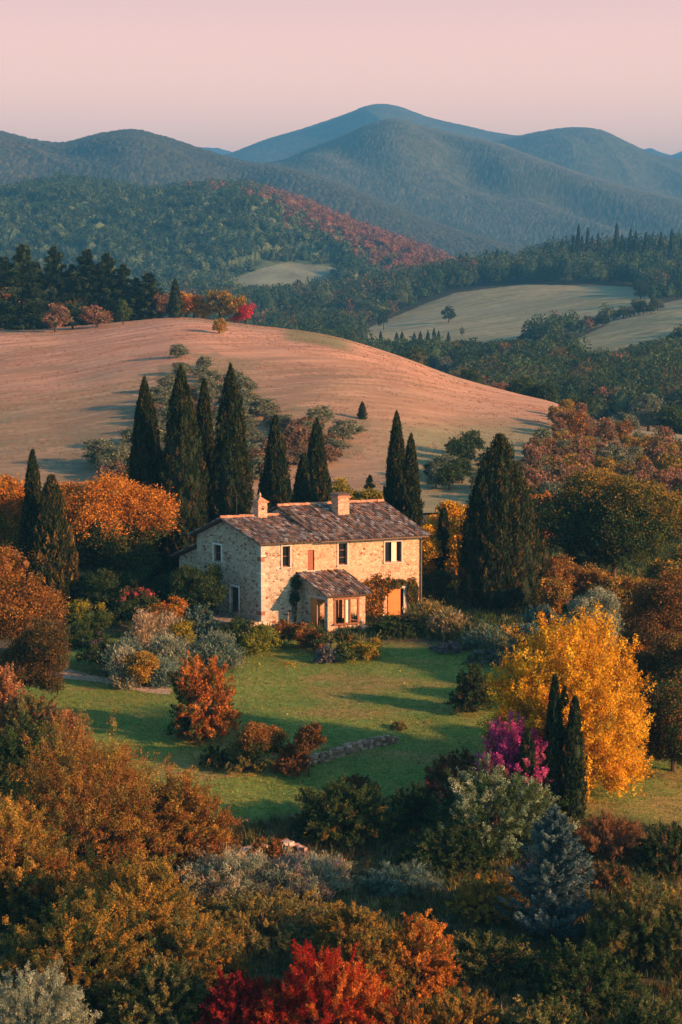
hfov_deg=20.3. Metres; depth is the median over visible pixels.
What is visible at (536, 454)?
hill tree
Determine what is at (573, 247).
cypress tree
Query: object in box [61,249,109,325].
pine tree
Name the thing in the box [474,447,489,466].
hill tree
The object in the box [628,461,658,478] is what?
hill tree
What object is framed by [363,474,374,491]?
fir tree
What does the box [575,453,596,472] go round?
hill tree
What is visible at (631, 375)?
valley forest
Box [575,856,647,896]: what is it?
brown shrub
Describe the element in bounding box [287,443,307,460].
hill tree
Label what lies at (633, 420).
hill tree
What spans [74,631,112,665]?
garden shrub
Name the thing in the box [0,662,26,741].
feathery shrub
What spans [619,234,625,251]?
cypress tree
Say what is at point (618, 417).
hill tree
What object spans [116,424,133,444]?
hill tree
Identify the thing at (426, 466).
hill tree
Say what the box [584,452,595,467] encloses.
hill tree
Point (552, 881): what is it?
spruce tree
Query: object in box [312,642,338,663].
garden shrub
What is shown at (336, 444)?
hill tree
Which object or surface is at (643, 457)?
hill tree
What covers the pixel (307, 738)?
young tree
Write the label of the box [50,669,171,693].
footpath
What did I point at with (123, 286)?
pine tree
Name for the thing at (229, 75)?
sky
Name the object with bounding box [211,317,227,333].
autumn tree
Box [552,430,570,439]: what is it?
hill tree
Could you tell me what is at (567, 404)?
hill tree
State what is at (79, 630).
garden shrub
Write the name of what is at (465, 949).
dark shrub
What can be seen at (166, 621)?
garden shrub
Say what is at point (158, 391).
hill tree
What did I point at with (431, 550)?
young tree
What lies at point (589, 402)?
hill tree
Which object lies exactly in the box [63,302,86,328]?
hill shrub
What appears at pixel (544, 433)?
hill tree
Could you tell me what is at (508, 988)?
undergrowth
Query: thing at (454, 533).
young tree
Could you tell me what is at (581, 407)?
hill tree
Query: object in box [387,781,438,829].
green shrub
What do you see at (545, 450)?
hill tree
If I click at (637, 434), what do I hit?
hill tree
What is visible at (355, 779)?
broadleaf shrub
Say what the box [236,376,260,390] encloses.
hill tree
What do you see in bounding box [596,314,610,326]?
hedge tree
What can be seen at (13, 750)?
olive shrub
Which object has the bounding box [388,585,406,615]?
door
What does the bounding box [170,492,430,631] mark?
farmhouse
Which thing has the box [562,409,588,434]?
hill tree
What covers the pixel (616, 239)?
cypress tree
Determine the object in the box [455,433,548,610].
cypress tree
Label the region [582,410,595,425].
hill tree
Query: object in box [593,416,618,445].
hill tree
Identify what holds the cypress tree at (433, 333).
on the valley ground at (485, 311)
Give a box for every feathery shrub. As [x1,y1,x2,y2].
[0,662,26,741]
[0,689,59,742]
[30,702,94,751]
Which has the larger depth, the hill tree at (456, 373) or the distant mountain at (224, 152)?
the distant mountain at (224, 152)
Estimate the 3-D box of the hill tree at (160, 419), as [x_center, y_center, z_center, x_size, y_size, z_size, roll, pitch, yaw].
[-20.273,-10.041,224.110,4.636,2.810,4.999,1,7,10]
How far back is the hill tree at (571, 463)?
197.85 m
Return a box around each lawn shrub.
[199,744,237,770]
[222,737,267,773]
[223,721,290,758]
[271,739,314,777]
[389,720,407,730]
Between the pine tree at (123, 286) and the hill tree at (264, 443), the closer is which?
the hill tree at (264, 443)
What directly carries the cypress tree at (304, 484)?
on the ground at (348, 729)
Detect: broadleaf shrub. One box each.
[0,613,74,694]
[338,773,378,789]
[422,569,455,599]
[444,661,494,713]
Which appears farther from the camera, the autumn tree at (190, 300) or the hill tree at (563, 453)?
the autumn tree at (190, 300)
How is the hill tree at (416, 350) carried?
on the hillside field
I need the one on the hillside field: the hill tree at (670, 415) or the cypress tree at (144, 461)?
the hill tree at (670, 415)
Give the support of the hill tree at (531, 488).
on the hillside field
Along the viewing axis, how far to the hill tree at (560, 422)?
243.95 m
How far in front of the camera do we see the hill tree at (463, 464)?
199.92 m
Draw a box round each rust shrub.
[0,701,188,892]
[99,755,247,883]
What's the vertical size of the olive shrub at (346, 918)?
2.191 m
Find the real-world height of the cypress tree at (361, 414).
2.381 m
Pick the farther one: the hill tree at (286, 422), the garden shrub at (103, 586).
the hill tree at (286, 422)
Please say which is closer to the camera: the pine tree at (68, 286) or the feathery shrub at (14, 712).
the feathery shrub at (14, 712)
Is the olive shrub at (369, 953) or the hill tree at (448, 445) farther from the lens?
the hill tree at (448, 445)
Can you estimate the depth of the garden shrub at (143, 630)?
115.21 m
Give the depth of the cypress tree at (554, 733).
87.60 m
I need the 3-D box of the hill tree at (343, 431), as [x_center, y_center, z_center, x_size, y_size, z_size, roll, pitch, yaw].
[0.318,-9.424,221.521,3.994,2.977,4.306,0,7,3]
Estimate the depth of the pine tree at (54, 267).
383.25 m
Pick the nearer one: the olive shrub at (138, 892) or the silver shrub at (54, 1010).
the silver shrub at (54, 1010)
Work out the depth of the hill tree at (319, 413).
225.12 m
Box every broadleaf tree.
[0,473,24,558]
[0,542,70,644]
[18,470,186,577]
[329,475,383,500]
[525,577,573,614]
[531,464,681,575]
[544,553,612,605]
[582,573,662,621]
[603,642,678,700]
[609,566,681,661]
[620,677,681,771]
[642,542,681,588]
[644,629,681,693]
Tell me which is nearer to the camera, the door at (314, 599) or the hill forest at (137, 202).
the door at (314, 599)
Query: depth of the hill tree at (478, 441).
217.72 m
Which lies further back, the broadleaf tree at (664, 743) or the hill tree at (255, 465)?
the hill tree at (255, 465)
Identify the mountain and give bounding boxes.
[0,129,536,257]
[201,147,681,157]
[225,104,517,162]
[262,118,681,247]
[493,127,681,197]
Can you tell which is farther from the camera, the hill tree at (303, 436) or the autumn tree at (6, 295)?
the autumn tree at (6, 295)
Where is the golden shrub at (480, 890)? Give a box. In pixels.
[444,870,526,926]
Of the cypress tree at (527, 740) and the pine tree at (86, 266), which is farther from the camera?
the pine tree at (86, 266)
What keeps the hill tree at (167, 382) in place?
on the hillside field
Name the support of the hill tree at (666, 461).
on the hillside field
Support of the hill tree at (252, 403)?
on the hillside field
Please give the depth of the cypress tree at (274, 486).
142.99 m
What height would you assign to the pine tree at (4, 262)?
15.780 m
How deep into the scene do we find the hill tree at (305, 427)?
220.32 m
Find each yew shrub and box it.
[576,869,681,969]
[640,886,681,975]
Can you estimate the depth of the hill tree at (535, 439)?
213.16 m
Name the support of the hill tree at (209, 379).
on the hillside field
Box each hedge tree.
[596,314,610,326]
[610,309,619,319]
[617,308,629,318]
[626,306,635,316]
[630,298,643,306]
[633,301,643,314]
[638,299,648,313]
[643,304,655,313]
[648,297,657,311]
[654,299,664,309]
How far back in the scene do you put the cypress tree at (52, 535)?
126.29 m
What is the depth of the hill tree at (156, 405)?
233.75 m
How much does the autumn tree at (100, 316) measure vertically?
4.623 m
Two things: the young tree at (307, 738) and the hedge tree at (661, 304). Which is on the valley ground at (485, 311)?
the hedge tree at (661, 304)
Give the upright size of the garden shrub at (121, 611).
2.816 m
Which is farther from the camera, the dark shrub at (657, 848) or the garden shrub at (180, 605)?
the garden shrub at (180, 605)
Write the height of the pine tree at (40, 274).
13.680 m
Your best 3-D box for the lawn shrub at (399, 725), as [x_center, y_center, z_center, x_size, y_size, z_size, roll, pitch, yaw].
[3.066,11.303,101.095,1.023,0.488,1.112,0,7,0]
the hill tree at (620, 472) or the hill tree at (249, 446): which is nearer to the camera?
the hill tree at (620, 472)
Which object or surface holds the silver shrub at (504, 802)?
on the ground at (348, 729)
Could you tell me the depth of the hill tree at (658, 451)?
209.05 m
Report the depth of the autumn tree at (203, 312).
378.74 m
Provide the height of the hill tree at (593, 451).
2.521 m
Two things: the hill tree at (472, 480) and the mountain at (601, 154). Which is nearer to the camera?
the hill tree at (472, 480)
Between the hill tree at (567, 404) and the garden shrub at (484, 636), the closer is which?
the garden shrub at (484, 636)
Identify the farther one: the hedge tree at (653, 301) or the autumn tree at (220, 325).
the hedge tree at (653, 301)
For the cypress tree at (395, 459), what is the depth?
141.09 m
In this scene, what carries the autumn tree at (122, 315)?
on the hillside field
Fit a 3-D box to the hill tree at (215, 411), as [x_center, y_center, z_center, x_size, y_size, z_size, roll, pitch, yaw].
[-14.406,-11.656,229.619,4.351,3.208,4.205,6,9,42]
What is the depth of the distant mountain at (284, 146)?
5743.19 m
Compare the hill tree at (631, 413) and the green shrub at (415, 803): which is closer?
the green shrub at (415, 803)
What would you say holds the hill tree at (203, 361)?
on the hillside field
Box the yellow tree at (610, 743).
[476,601,657,803]
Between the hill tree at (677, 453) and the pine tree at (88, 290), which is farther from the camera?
the pine tree at (88, 290)
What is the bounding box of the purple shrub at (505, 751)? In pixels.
[471,710,560,816]
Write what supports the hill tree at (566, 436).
on the hillside field
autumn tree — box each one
[0,283,19,301]
[41,302,73,331]
[60,297,86,307]
[76,305,116,327]
[115,298,132,323]
[151,292,168,317]
[180,291,194,317]
[182,294,207,317]
[192,302,212,318]
[203,287,235,318]
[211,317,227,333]
[218,293,247,322]
[229,315,245,322]
[237,303,256,324]
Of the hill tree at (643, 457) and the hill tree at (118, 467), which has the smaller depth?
the hill tree at (118, 467)
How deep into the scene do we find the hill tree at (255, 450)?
205.51 m
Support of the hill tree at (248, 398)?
on the hillside field
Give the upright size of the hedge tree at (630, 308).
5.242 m
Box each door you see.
[229,584,239,613]
[308,594,325,625]
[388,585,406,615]
[398,588,402,612]
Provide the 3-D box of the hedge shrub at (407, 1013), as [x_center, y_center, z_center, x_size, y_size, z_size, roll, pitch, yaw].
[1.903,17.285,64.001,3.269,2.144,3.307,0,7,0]
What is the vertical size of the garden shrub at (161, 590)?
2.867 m
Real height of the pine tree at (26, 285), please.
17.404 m
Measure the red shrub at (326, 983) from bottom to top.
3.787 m
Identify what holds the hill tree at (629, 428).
on the hillside field
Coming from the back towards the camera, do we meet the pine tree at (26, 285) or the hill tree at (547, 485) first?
the pine tree at (26, 285)
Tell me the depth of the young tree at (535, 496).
150.97 m
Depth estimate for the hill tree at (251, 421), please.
227.69 m
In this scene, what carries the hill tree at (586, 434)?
on the hillside field
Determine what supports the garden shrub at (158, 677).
on the ground at (348, 729)
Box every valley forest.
[41,229,681,332]
[236,313,681,420]
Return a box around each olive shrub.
[0,705,72,806]
[0,789,92,930]
[0,884,164,1014]
[54,848,212,965]
[94,955,212,1023]
[124,904,251,991]
[192,882,338,961]
[306,900,390,956]
[333,924,406,1001]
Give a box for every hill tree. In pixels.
[79,438,121,463]
[95,445,130,467]
[96,460,128,477]
[111,461,129,477]
[114,441,132,452]
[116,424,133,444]
[149,386,171,402]
[153,403,163,412]
[154,372,176,387]
[154,400,167,405]
[155,405,168,421]
[157,395,170,406]
[157,415,167,431]
[157,422,166,444]
[171,362,191,373]
[188,366,208,377]
[189,384,196,399]
[193,386,218,402]
[194,356,211,366]
[197,373,219,386]
[204,370,224,381]
[207,383,221,395]
[210,406,218,415]
[217,369,245,382]
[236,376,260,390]
[238,388,260,406]
[241,404,249,419]
[243,414,262,426]
[245,426,265,443]
[246,401,263,414]
[247,441,264,459]
[247,447,265,462]
[248,454,263,479]
[251,397,282,414]
[253,452,296,472]
[258,433,296,451]
[258,438,267,453]
[262,410,281,422]
[265,414,294,427]
[279,420,291,428]
[281,424,310,451]
[284,415,325,429]
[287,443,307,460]
[287,451,301,464]
[290,424,311,435]
[303,420,324,431]
[305,404,335,424]
[307,444,344,462]
[323,432,340,444]
[325,438,351,451]
[327,419,360,441]
[353,424,368,434]
[402,345,428,365]
[410,353,424,364]
[422,461,433,475]
[426,453,459,479]
[426,467,440,488]
[431,451,449,463]
[434,463,464,489]
[435,355,453,373]
[437,350,462,369]
[442,437,462,454]
[446,359,462,371]
[447,437,476,460]
[449,369,461,376]
[451,457,473,483]
[456,367,481,382]
[459,428,485,451]
[468,468,477,484]
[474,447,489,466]
[491,381,508,389]
[502,375,533,394]
[517,462,535,481]
[518,443,546,472]
[521,436,545,456]
[521,466,544,487]
[522,385,534,396]
[523,444,555,457]
[527,382,545,397]
[527,483,547,506]
[529,426,551,443]
[532,456,550,468]
[532,480,562,501]
[533,383,558,402]
[535,381,557,401]
[537,465,550,479]
[540,459,575,482]
[541,445,565,457]
[542,457,558,468]
[543,438,561,446]
[547,405,567,421]
[549,410,568,424]
[550,417,568,432]
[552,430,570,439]
[554,438,571,455]
[554,446,576,457]
[555,457,583,479]
[557,465,583,481]
[558,398,574,411]
[560,433,573,442]
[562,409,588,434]
[562,452,579,462]
[566,392,579,408]
[567,433,591,454]
[574,402,586,412]
[574,421,592,437]
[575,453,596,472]
[576,394,598,414]
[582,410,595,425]
[583,421,597,435]
[583,435,596,443]
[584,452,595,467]
[589,441,605,449]
[589,446,600,455]
[592,386,618,420]
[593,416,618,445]
[594,456,616,473]
[595,439,628,459]
[596,442,629,468]
[598,416,622,433]
[610,410,631,421]
[612,462,627,470]
[613,468,629,476]
[614,418,634,440]
[617,411,637,419]
[619,435,631,447]
[620,453,636,464]
[620,465,636,471]
[621,413,641,429]
[624,436,644,453]
[625,445,642,462]
[626,397,645,419]
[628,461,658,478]
[629,392,662,430]
[632,430,647,441]
[632,469,649,483]
[633,453,650,465]
[637,459,658,473]
[638,446,656,464]
[639,433,658,452]
[648,470,674,489]
[649,408,665,429]
[649,424,678,449]
[649,482,671,497]
[651,441,680,458]
[651,446,670,469]
[653,452,681,472]
[657,405,681,432]
[658,403,681,414]
[662,413,681,434]
[662,467,681,491]
[668,419,681,434]
[669,449,681,471]
[670,488,681,496]
[672,477,681,489]
[673,438,681,450]
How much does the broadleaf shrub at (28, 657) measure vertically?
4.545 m
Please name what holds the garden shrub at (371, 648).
on the ground at (348, 729)
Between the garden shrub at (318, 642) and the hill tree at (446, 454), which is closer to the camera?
the garden shrub at (318, 642)
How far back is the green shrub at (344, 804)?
85.89 m
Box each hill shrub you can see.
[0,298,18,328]
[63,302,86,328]
[168,342,190,357]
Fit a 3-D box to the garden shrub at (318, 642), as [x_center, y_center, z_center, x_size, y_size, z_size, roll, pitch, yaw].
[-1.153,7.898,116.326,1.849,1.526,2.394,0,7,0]
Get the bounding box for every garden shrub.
[63,597,117,633]
[66,619,94,653]
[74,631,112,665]
[77,567,141,608]
[89,631,152,676]
[106,641,141,690]
[110,585,158,625]
[118,565,185,605]
[120,607,168,649]
[124,650,160,683]
[138,654,180,688]
[140,627,201,672]
[143,596,188,622]
[150,607,184,646]
[167,561,232,615]
[168,620,199,648]
[181,602,221,645]
[190,626,249,673]
[215,616,254,648]
[242,624,283,655]
[271,619,301,648]
[286,621,315,648]
[307,627,336,651]
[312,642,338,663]
[334,630,355,643]
[335,640,360,662]
[351,634,382,660]
[365,615,423,639]
[397,595,447,633]
[417,605,473,639]
[429,640,469,654]
[444,621,478,642]
[454,617,514,652]
[460,648,514,667]
[505,616,543,659]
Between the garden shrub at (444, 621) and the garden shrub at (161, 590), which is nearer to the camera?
the garden shrub at (444, 621)
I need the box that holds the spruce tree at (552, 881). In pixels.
[491,804,606,943]
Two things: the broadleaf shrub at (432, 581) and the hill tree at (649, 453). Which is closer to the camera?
the broadleaf shrub at (432, 581)
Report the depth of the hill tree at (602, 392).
439.15 m
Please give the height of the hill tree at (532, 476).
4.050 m
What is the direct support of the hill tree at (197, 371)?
on the hillside field
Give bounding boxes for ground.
[0,513,681,1023]
[359,275,681,354]
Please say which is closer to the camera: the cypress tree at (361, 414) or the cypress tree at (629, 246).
the cypress tree at (361, 414)
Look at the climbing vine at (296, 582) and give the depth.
123.15 m
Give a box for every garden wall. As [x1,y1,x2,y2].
[238,838,306,857]
[301,735,399,766]
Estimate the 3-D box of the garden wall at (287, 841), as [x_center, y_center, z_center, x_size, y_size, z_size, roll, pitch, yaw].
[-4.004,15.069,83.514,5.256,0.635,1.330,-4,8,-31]
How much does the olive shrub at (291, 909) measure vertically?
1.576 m
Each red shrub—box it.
[192,965,288,1023]
[240,938,404,1023]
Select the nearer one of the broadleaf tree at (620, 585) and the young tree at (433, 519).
the broadleaf tree at (620, 585)
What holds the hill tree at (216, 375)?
on the hillside field
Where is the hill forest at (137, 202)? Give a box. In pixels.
[0,169,457,287]
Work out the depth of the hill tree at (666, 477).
192.65 m
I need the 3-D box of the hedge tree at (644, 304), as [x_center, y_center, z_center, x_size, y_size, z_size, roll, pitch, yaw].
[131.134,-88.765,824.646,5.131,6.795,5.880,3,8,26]
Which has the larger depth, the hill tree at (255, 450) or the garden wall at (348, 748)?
the hill tree at (255, 450)
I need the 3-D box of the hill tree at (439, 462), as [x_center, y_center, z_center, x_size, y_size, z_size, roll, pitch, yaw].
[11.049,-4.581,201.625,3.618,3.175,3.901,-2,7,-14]
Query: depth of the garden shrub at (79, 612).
119.05 m
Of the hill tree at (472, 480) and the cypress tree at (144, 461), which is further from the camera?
the hill tree at (472, 480)
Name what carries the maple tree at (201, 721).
on the ground at (348, 729)
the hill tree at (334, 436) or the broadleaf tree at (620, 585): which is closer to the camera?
the broadleaf tree at (620, 585)
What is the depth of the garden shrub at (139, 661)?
108.02 m
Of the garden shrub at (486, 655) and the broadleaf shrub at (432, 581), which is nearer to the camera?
the garden shrub at (486, 655)
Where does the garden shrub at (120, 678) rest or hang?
on the ground at (348, 729)
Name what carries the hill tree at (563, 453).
on the hillside field
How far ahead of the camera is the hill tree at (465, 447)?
209.27 m
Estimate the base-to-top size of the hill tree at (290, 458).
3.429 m
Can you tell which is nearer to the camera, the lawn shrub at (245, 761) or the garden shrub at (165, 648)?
the lawn shrub at (245, 761)
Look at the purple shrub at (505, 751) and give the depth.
88.05 m
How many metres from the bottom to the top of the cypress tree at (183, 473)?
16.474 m
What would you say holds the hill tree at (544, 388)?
on the hillside field
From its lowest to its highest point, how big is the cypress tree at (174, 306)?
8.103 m
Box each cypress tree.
[18,449,41,595]
[26,473,81,606]
[125,376,162,583]
[155,364,212,576]
[167,278,182,317]
[196,376,214,506]
[206,362,254,522]
[255,414,295,510]
[292,453,318,502]
[307,418,332,501]
[356,401,367,419]
[382,410,404,510]
[397,432,424,526]
[432,328,435,339]
[433,507,455,587]
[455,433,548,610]
[515,727,541,820]
[541,673,565,812]
[558,694,588,823]
[561,685,569,740]
[570,235,576,257]
[576,224,581,254]
[581,235,584,254]
[585,227,590,250]
[590,236,594,252]
[595,234,601,253]
[612,223,619,252]
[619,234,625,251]
[626,228,633,255]
[632,231,639,254]
[641,232,649,259]
[656,232,664,259]
[666,229,674,259]
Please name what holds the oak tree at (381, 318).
on the valley ground at (485, 311)
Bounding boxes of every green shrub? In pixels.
[287,773,412,849]
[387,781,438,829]
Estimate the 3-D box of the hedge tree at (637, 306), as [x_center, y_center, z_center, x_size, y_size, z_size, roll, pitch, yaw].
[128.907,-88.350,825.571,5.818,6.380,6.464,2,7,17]
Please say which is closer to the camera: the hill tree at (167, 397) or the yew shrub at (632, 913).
the yew shrub at (632, 913)
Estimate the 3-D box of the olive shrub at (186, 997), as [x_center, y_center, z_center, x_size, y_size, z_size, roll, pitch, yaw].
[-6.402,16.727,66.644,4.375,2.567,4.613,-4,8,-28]
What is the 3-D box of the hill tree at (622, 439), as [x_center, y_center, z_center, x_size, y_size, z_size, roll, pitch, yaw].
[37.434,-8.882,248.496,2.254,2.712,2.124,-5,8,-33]
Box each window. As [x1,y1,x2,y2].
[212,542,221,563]
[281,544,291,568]
[337,542,349,566]
[383,540,403,563]
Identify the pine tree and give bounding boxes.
[0,242,54,329]
[0,256,13,326]
[27,265,50,323]
[35,246,80,326]
[44,263,90,326]
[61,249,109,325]
[76,263,115,324]
[87,251,131,322]
[106,263,142,320]
[117,277,149,320]
[128,273,170,320]
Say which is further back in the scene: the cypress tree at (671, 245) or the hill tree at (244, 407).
the cypress tree at (671, 245)
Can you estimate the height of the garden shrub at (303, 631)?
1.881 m
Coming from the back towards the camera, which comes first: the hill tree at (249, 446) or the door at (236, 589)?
the hill tree at (249, 446)
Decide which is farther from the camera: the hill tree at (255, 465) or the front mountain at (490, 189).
the front mountain at (490, 189)
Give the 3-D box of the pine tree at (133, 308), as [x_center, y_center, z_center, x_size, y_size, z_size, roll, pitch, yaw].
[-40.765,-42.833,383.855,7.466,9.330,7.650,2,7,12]
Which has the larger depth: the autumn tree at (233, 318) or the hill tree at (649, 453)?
the autumn tree at (233, 318)
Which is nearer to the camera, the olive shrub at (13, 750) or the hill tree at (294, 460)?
the olive shrub at (13, 750)
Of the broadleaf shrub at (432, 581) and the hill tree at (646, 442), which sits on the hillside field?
the hill tree at (646, 442)
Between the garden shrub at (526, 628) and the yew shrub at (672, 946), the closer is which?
the yew shrub at (672, 946)
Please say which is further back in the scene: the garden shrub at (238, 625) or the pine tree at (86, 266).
the pine tree at (86, 266)
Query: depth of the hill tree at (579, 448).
210.76 m
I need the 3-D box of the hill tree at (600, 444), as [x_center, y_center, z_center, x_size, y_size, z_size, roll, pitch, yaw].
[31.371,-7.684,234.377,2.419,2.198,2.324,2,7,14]
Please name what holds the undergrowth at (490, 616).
on the ground at (348, 729)
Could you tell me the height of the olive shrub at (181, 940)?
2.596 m
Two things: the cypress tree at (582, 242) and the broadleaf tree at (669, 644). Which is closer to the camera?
the broadleaf tree at (669, 644)
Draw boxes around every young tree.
[293,721,327,776]
[421,514,439,563]
[421,524,442,573]
[433,496,468,578]
[438,516,465,591]
[529,490,560,571]
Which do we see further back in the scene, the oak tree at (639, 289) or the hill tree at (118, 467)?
the oak tree at (639, 289)
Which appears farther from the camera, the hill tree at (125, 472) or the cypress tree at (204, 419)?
the hill tree at (125, 472)
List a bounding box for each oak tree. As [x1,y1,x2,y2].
[377,307,388,329]
[440,305,456,322]
[631,280,647,298]
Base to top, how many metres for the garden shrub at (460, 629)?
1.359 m
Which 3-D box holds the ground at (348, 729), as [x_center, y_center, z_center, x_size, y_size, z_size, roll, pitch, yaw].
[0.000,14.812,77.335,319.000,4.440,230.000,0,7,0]
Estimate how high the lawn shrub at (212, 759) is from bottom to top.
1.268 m
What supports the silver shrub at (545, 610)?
on the ground at (348, 729)
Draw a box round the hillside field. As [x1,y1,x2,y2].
[0,317,681,512]
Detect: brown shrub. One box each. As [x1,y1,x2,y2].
[415,745,485,804]
[570,807,648,865]
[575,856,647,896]
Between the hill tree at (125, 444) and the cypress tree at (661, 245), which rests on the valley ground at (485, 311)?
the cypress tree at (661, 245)
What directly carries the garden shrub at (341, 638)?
on the ground at (348, 729)
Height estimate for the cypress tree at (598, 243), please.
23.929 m
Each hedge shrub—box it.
[360,990,441,1023]
[411,983,509,1023]
[491,993,606,1023]
[606,986,681,1023]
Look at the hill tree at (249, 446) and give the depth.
209.60 m
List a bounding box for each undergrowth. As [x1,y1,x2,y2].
[0,540,681,640]
[0,814,681,1023]
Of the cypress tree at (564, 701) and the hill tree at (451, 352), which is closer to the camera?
the cypress tree at (564, 701)
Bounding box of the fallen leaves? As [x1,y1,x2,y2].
[96,644,669,852]
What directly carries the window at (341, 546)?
in the farmhouse
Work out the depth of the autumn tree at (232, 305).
375.05 m
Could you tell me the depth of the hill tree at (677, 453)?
207.90 m
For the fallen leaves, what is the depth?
98.19 m
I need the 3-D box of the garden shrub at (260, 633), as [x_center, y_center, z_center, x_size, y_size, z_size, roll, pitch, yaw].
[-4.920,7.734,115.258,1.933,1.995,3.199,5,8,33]
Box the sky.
[0,0,681,154]
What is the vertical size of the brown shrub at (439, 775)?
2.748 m
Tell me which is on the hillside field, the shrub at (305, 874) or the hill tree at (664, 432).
the hill tree at (664, 432)
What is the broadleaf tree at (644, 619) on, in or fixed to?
on the ground at (348, 729)
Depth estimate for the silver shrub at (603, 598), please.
116.13 m
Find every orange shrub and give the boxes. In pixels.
[245,835,288,869]
[373,908,462,1002]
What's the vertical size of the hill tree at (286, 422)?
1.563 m
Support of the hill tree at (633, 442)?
on the hillside field
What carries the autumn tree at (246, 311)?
on the hillside field
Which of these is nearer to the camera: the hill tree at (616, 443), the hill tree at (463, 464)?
the hill tree at (463, 464)
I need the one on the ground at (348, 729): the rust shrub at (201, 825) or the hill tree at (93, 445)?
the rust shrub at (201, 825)
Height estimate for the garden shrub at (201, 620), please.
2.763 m
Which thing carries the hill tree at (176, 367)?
on the hillside field
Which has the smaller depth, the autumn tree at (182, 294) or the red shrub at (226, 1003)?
the red shrub at (226, 1003)
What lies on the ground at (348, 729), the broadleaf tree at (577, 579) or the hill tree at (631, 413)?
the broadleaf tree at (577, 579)
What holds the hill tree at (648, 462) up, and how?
on the hillside field
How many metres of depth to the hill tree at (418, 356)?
394.58 m
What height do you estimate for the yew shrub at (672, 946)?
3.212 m
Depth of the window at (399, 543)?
125.77 m
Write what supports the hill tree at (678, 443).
on the hillside field
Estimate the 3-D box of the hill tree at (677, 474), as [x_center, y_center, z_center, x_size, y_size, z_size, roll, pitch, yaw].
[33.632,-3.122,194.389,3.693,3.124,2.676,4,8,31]
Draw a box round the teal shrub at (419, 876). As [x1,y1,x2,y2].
[356,857,446,898]
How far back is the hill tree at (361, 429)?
225.73 m
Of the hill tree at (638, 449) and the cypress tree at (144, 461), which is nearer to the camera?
the cypress tree at (144, 461)
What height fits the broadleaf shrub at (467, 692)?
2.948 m
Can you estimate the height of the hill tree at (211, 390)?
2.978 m
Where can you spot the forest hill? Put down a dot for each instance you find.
(269, 272)
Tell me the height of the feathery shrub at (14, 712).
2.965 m
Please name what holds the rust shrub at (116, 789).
on the ground at (348, 729)
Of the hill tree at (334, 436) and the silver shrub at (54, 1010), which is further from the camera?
the hill tree at (334, 436)
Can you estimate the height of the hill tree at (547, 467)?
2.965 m
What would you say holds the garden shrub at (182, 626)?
on the ground at (348, 729)
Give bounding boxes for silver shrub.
[0,953,102,1023]
[410,748,595,863]
[520,603,565,637]
[559,585,624,644]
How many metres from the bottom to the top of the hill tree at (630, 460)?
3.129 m
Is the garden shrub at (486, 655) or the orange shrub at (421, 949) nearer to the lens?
the orange shrub at (421, 949)
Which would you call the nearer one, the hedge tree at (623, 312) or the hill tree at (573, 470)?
the hill tree at (573, 470)
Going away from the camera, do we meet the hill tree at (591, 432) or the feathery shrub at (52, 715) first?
the feathery shrub at (52, 715)
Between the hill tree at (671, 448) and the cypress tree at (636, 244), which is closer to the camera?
the hill tree at (671, 448)
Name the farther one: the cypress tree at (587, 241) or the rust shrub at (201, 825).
the cypress tree at (587, 241)
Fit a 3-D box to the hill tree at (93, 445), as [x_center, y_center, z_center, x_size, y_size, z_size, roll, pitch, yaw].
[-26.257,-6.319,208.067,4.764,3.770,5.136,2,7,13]
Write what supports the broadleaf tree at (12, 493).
on the ground at (348, 729)
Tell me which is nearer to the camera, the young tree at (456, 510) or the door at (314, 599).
the door at (314, 599)
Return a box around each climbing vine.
[289,575,301,623]
[363,573,394,616]
[384,577,419,607]
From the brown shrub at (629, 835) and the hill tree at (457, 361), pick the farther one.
the hill tree at (457, 361)
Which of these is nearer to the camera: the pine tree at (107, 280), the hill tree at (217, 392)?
the hill tree at (217, 392)
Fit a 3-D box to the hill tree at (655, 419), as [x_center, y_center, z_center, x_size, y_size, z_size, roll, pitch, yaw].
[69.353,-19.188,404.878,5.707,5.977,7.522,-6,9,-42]
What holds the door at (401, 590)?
in the farmhouse
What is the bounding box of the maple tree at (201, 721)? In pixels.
[163,650,242,744]
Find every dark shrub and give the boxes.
[395,819,506,881]
[440,928,541,987]
[521,936,651,1015]
[630,820,681,876]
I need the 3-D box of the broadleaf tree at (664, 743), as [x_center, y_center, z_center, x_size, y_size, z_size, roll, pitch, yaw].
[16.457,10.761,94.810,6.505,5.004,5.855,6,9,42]
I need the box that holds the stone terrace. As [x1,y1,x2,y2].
[185,609,262,631]
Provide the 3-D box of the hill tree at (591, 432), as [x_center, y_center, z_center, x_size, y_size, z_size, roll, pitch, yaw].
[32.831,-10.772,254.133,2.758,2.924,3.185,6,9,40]
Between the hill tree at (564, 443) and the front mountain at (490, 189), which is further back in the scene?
the front mountain at (490, 189)
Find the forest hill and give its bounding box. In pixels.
[0,180,415,288]
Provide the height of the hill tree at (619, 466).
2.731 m
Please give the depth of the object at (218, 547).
126.38 m
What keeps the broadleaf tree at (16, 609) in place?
on the ground at (348, 729)

